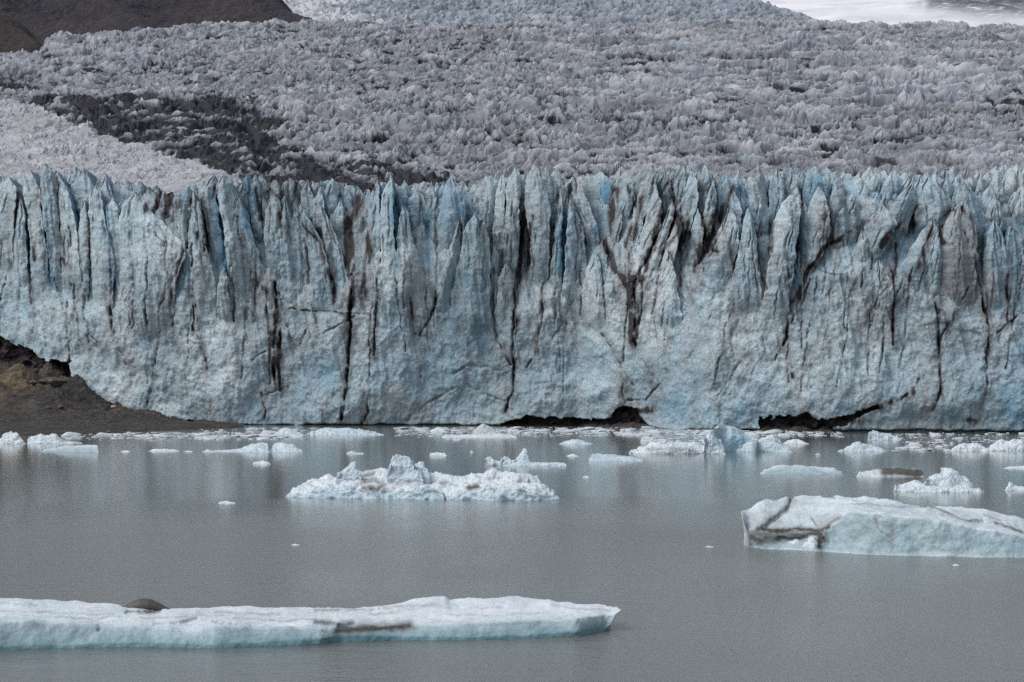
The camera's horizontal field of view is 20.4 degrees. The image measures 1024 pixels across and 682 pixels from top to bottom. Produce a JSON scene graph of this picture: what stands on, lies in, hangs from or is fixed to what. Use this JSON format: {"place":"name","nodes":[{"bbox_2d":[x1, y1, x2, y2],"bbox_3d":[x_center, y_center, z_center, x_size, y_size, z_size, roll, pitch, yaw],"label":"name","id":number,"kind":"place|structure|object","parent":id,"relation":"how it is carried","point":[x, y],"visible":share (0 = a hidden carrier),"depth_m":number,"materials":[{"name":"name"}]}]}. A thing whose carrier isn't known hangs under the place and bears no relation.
{"place":"outdoors","nodes":[
{"label":"outdoors","id":0,"kind":"place"},
{"bbox_2d":[0,11,41,52],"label":"hillside","id":1,"kind":"structure","parent":0,"point":[15,36],"depth_m":1000.04,"materials":[{"name":"brown soil"}]},
{"bbox_2d":[0,359,243,435],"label":"gravel shore","id":2,"kind":"structure","parent":0,"point":[78,399],"depth_m":271.30,"materials":[{"name":"brown gravel"}]},
{"bbox_2d":[29,380,38,384],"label":"rock","id":3,"kind":"object","parent":2,"relation":"on","point":[33,382],"visible":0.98,"depth_m":278.88,"materials":[{"name":"stone"}]},
{"bbox_2d":[38,377,66,386],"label":"rock","id":4,"kind":"object","parent":2,"relation":"on","point":[55,381],"visible":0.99,"depth_m":278.58,"materials":[{"name":"brown stone"}]},
{"bbox_2d":[0,0,311,45],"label":"mountain","id":5,"kind":"structure","parent":0,"point":[41,20],"depth_m":1098.64,"materials":[{"name":"grey stone"}]},
{"bbox_2d":[0,0,1023,432],"bbox_3d":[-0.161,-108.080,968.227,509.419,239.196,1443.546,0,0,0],"label":"glacier","id":6,"kind":"object","parent":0,"point":[706,214],"visible":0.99,"depth_m":274.15,"materials":[{"name":"blue ice"}]},
{"bbox_2d":[0,425,1023,681],"bbox_3d":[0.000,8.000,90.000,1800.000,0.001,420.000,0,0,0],"label":"water","id":7,"kind":"structure","parent":0,"point":[674,567],"depth_m":104.15,"materials":[{"name":"grey liquid"}]},
{"bbox_2d":[0,431,24,443],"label":"iceberg","id":8,"kind":"object","parent":7,"relation":"on","point":[10,437],"visible":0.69,"depth_m":221.45,"materials":[{"name":"white ice"}]},
{"bbox_2d":[27,433,78,442],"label":"iceberg","id":9,"kind":"object","parent":7,"relation":"on","point":[50,438],"visible":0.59,"depth_m":222.68,"materials":[{"name":"white ice"}]},
{"bbox_2d":[41,445,98,451],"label":"ice floe","id":10,"kind":"object","parent":7,"relation":"on","point":[80,448],"visible":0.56,"depth_m":205.37,"materials":[{"name":"white ice"}]},
{"bbox_2d":[61,432,81,435],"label":"ice chunk","id":11,"kind":"object","parent":7,"relation":"on","point":[70,434],"visible":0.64,"depth_m":239.13,"materials":[{"name":"white ice"}]},
{"bbox_2d":[141,434,153,436],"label":"ice chunk","id":12,"kind":"object","parent":7,"relation":"on","point":[147,435],"visible":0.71,"depth_m":237.33,"materials":[{"name":"white ice"}]},
{"bbox_2d":[150,449,177,450],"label":"ice floe","id":13,"kind":"object","parent":7,"relation":"on","point":[163,450],"visible":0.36,"depth_m":206.54,"materials":[{"name":"white ice"}]},
{"bbox_2d":[195,432,211,435],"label":"ice chunk","id":14,"kind":"object","parent":7,"relation":"on","point":[206,434],"visible":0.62,"depth_m":240.33,"materials":[{"name":"white ice"}]},
{"bbox_2d":[202,442,302,451],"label":"iceberg","id":15,"kind":"object","parent":7,"relation":"on","point":[276,447],"visible":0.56,"depth_m":205.42,"materials":[{"name":"white ice"}]},
{"bbox_2d":[246,434,258,436],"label":"ice chunk","id":16,"kind":"object","parent":7,"relation":"on","point":[254,435],"visible":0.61,"depth_m":236.64,"materials":[{"name":"white ice"}]},
{"bbox_2d":[253,461,269,463],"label":"ice floe","id":17,"kind":"object","parent":7,"relation":"on","point":[262,462],"visible":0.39,"depth_m":184.88,"materials":[{"name":"white ice"}]},
{"bbox_2d":[259,434,277,436],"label":"ice chunk","id":18,"kind":"object","parent":7,"relation":"on","point":[267,435],"visible":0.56,"depth_m":237.76,"materials":[{"name":"white ice"}]},
{"bbox_2d":[273,428,303,434],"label":"iceberg","id":19,"kind":"object","parent":7,"relation":"on","point":[286,431],"visible":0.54,"depth_m":242.34,"materials":[{"name":"white ice"}]},
{"bbox_2d":[0,596,620,649],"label":"ice floe","id":20,"kind":"object","parent":7,"relation":"on","point":[38,624],"visible":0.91,"depth_m":76.39,"materials":[{"name":"white ice"}]},
{"bbox_2d":[121,598,169,610],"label":"seal","id":21,"kind":"object","parent":20,"relation":"on","point":[146,603],"visible":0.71,"depth_m":78.99,"materials":[{"name":"fur"}]},
{"bbox_2d":[310,427,383,434],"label":"iceberg","id":22,"kind":"object","parent":7,"relation":"on","point":[335,431],"visible":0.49,"depth_m":242.98,"materials":[{"name":"white ice"}]},
{"bbox_2d":[346,451,363,453],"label":"ice floe","id":23,"kind":"object","parent":7,"relation":"on","point":[351,452],"visible":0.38,"depth_m":201.64,"materials":[{"name":"white ice"}]},
{"bbox_2d":[285,454,560,500],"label":"iceberg","id":24,"kind":"object","parent":7,"relation":"on","point":[403,477],"visible":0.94,"depth_m":145.28,"materials":[{"name":"white ice"}]},
{"bbox_2d":[429,452,446,455],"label":"ice floe","id":25,"kind":"object","parent":7,"relation":"on","point":[437,454],"visible":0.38,"depth_m":198.36,"materials":[{"name":"white ice"}]},
{"bbox_2d":[430,427,445,431],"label":"iceberg","id":26,"kind":"object","parent":7,"relation":"on","point":[438,429],"visible":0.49,"depth_m":249.64,"materials":[{"name":"white ice"}]},
{"bbox_2d":[441,433,515,437],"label":"ice floe","id":27,"kind":"object","parent":7,"relation":"on","point":[488,435],"visible":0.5,"depth_m":236.30,"materials":[{"name":"white ice"}]},
{"bbox_2d":[473,424,495,433],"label":"iceberg","id":28,"kind":"object","parent":7,"relation":"on","point":[483,428],"visible":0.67,"depth_m":245.89,"materials":[{"name":"white ice"}]},
{"bbox_2d":[485,448,566,465],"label":"iceberg","id":29,"kind":"object","parent":7,"relation":"on","point":[522,459],"visible":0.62,"depth_m":182.50,"materials":[{"name":"white ice"}]},
{"bbox_2d":[535,429,549,431],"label":"ice chunk","id":30,"kind":"object","parent":7,"relation":"on","point":[544,430],"visible":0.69,"depth_m":251.22,"materials":[{"name":"white ice"}]},
{"bbox_2d":[67,427,1023,450],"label":"slush ice","id":31,"kind":"structure","parent":7,"relation":"on","point":[401,432],"depth_m":243.29,"materials":[{"name":"white ice"}]},
{"bbox_2d":[560,439,590,443],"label":"ice floe","id":32,"kind":"object","parent":7,"relation":"on","point":[574,441],"visible":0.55,"depth_m":220.91,"materials":[{"name":"white ice"}]},
{"bbox_2d":[579,427,594,429],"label":"ice chunk","id":33,"kind":"object","parent":7,"relation":"on","point":[588,428],"visible":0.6,"depth_m":254.43,"materials":[{"name":"white ice"}]},
{"bbox_2d":[589,453,643,460],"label":"ice floe","id":34,"kind":"object","parent":7,"relation":"on","point":[603,457],"visible":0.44,"depth_m":190.12,"materials":[{"name":"white ice"}]},
{"bbox_2d":[635,433,651,435],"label":"ice chunk","id":35,"kind":"object","parent":7,"relation":"on","point":[644,434],"visible":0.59,"depth_m":240.69,"materials":[{"name":"white ice"}]},
{"bbox_2d":[641,426,655,428],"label":"ice chunk","id":36,"kind":"object","parent":7,"relation":"on","point":[645,427],"visible":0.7,"depth_m":259.60,"materials":[{"name":"white ice"}]},
{"bbox_2d":[640,436,657,441],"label":"iceberg","id":37,"kind":"object","parent":7,"relation":"on","point":[647,439],"visible":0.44,"depth_m":225.42,"materials":[{"name":"white ice"}]},
{"bbox_2d":[647,430,664,433],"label":"ice chunk","id":38,"kind":"object","parent":7,"relation":"on","point":[655,431],"visible":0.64,"depth_m":245.72,"materials":[{"name":"white ice"}]},
{"bbox_2d":[629,424,791,453],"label":"iceberg","id":39,"kind":"object","parent":7,"relation":"on","point":[721,438],"visible":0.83,"depth_m":204.98,"materials":[{"name":"white ice"}]},
{"bbox_2d":[747,433,759,435],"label":"ice chunk","id":40,"kind":"object","parent":7,"relation":"on","point":[754,434],"visible":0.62,"depth_m":239.54,"materials":[{"name":"white ice"}]},
{"bbox_2d":[763,431,778,433],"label":"ice chunk","id":41,"kind":"object","parent":7,"relation":"on","point":[773,432],"visible":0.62,"depth_m":245.50,"materials":[{"name":"white ice"}]},
{"bbox_2d":[764,429,781,432],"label":"ice chunk","id":42,"kind":"object","parent":7,"relation":"on","point":[780,431],"visible":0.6,"depth_m":246.89,"materials":[{"name":"white ice"}]},
{"bbox_2d":[778,433,792,435],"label":"ice chunk","id":43,"kind":"object","parent":7,"relation":"on","point":[783,434],"visible":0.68,"depth_m":240.14,"materials":[{"name":"white ice"}]},
{"bbox_2d":[783,439,808,443],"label":"ice floe","id":44,"kind":"object","parent":7,"relation":"on","point":[795,441],"visible":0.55,"depth_m":221.42,"materials":[{"name":"white ice"}]},
{"bbox_2d":[760,465,843,474],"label":"iceberg","id":45,"kind":"object","parent":7,"relation":"on","point":[794,470],"visible":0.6,"depth_m":171.62,"materials":[{"name":"white ice"}]},
{"bbox_2d":[838,441,884,450],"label":"iceberg","id":46,"kind":"object","parent":7,"relation":"on","point":[857,446],"visible":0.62,"depth_m":206.64,"materials":[{"name":"white ice"}]},
{"bbox_2d":[741,495,1023,557],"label":"iceberg","id":47,"kind":"object","parent":7,"relation":"on","point":[865,525],"visible":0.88,"depth_m":108.06,"materials":[{"name":"white ice"}]},
{"bbox_2d":[868,430,900,439],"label":"iceberg","id":48,"kind":"object","parent":7,"relation":"on","point":[874,435],"visible":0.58,"depth_m":229.87,"materials":[{"name":"white ice"}]},
{"bbox_2d":[857,467,923,476],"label":"iceberg","id":49,"kind":"object","parent":7,"relation":"on","point":[898,472],"visible":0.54,"depth_m":168.20,"materials":[{"name":"grey ice"}]},
{"bbox_2d":[909,446,921,448],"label":"ice chunk","id":50,"kind":"object","parent":7,"relation":"on","point":[914,447],"visible":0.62,"depth_m":211.50,"materials":[{"name":"white ice"}]},
{"bbox_2d":[930,442,945,443],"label":"ice chunk","id":51,"kind":"object","parent":7,"relation":"on","point":[937,443],"visible":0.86,"depth_m":221.55,"materials":[{"name":"white ice"}]},
{"bbox_2d":[894,468,983,491],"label":"iceberg","id":52,"kind":"object","parent":7,"relation":"on","point":[948,480],"visible":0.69,"depth_m":151.62,"materials":[{"name":"white ice"}]},
{"bbox_2d":[951,443,989,450],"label":"iceberg","id":53,"kind":"object","parent":7,"relation":"on","point":[970,447],"visible":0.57,"depth_m":206.58,"materials":[{"name":"white ice"}]},
{"bbox_2d":[989,439,1023,450],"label":"iceberg","id":54,"kind":"object","parent":7,"relation":"on","point":[1010,445],"visible":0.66,"depth_m":207.49,"materials":[{"name":"white ice"}]},
{"bbox_2d":[1003,466,1023,468],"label":"ice floe","id":55,"kind":"object","parent":7,"relation":"on","point":[1016,467],"visible":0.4,"depth_m":178.55,"materials":[{"name":"white ice"}]},
{"bbox_2d":[1005,482,1023,489],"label":"iceberg","id":56,"kind":"object","parent":7,"relation":"on","point":[1010,486],"visible":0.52,"depth_m":152.56,"materials":[{"name":"white ice"}]},
{"bbox_2d":[500,419,655,427],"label":"shingle beach","id":57,"kind":"structure","parent":0,"point":[574,422],"depth_m":267.58,"materials":[{"name":"brown gravel"}]},
{"bbox_2d":[759,424,833,430],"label":"shingle beach","id":58,"kind":"structure","parent":0,"point":[766,427],"depth_m":253.48,"materials":[{"name":"brown gravel"}]},
{"bbox_2d":[762,0,1023,26],"bbox_3d":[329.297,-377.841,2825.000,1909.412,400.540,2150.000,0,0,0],"label":"snowfield","id":59,"kind":"structure","parent":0,"point":[974,13],"depth_m":2192.72,"materials":[{"name":"white snow"}]}
]}

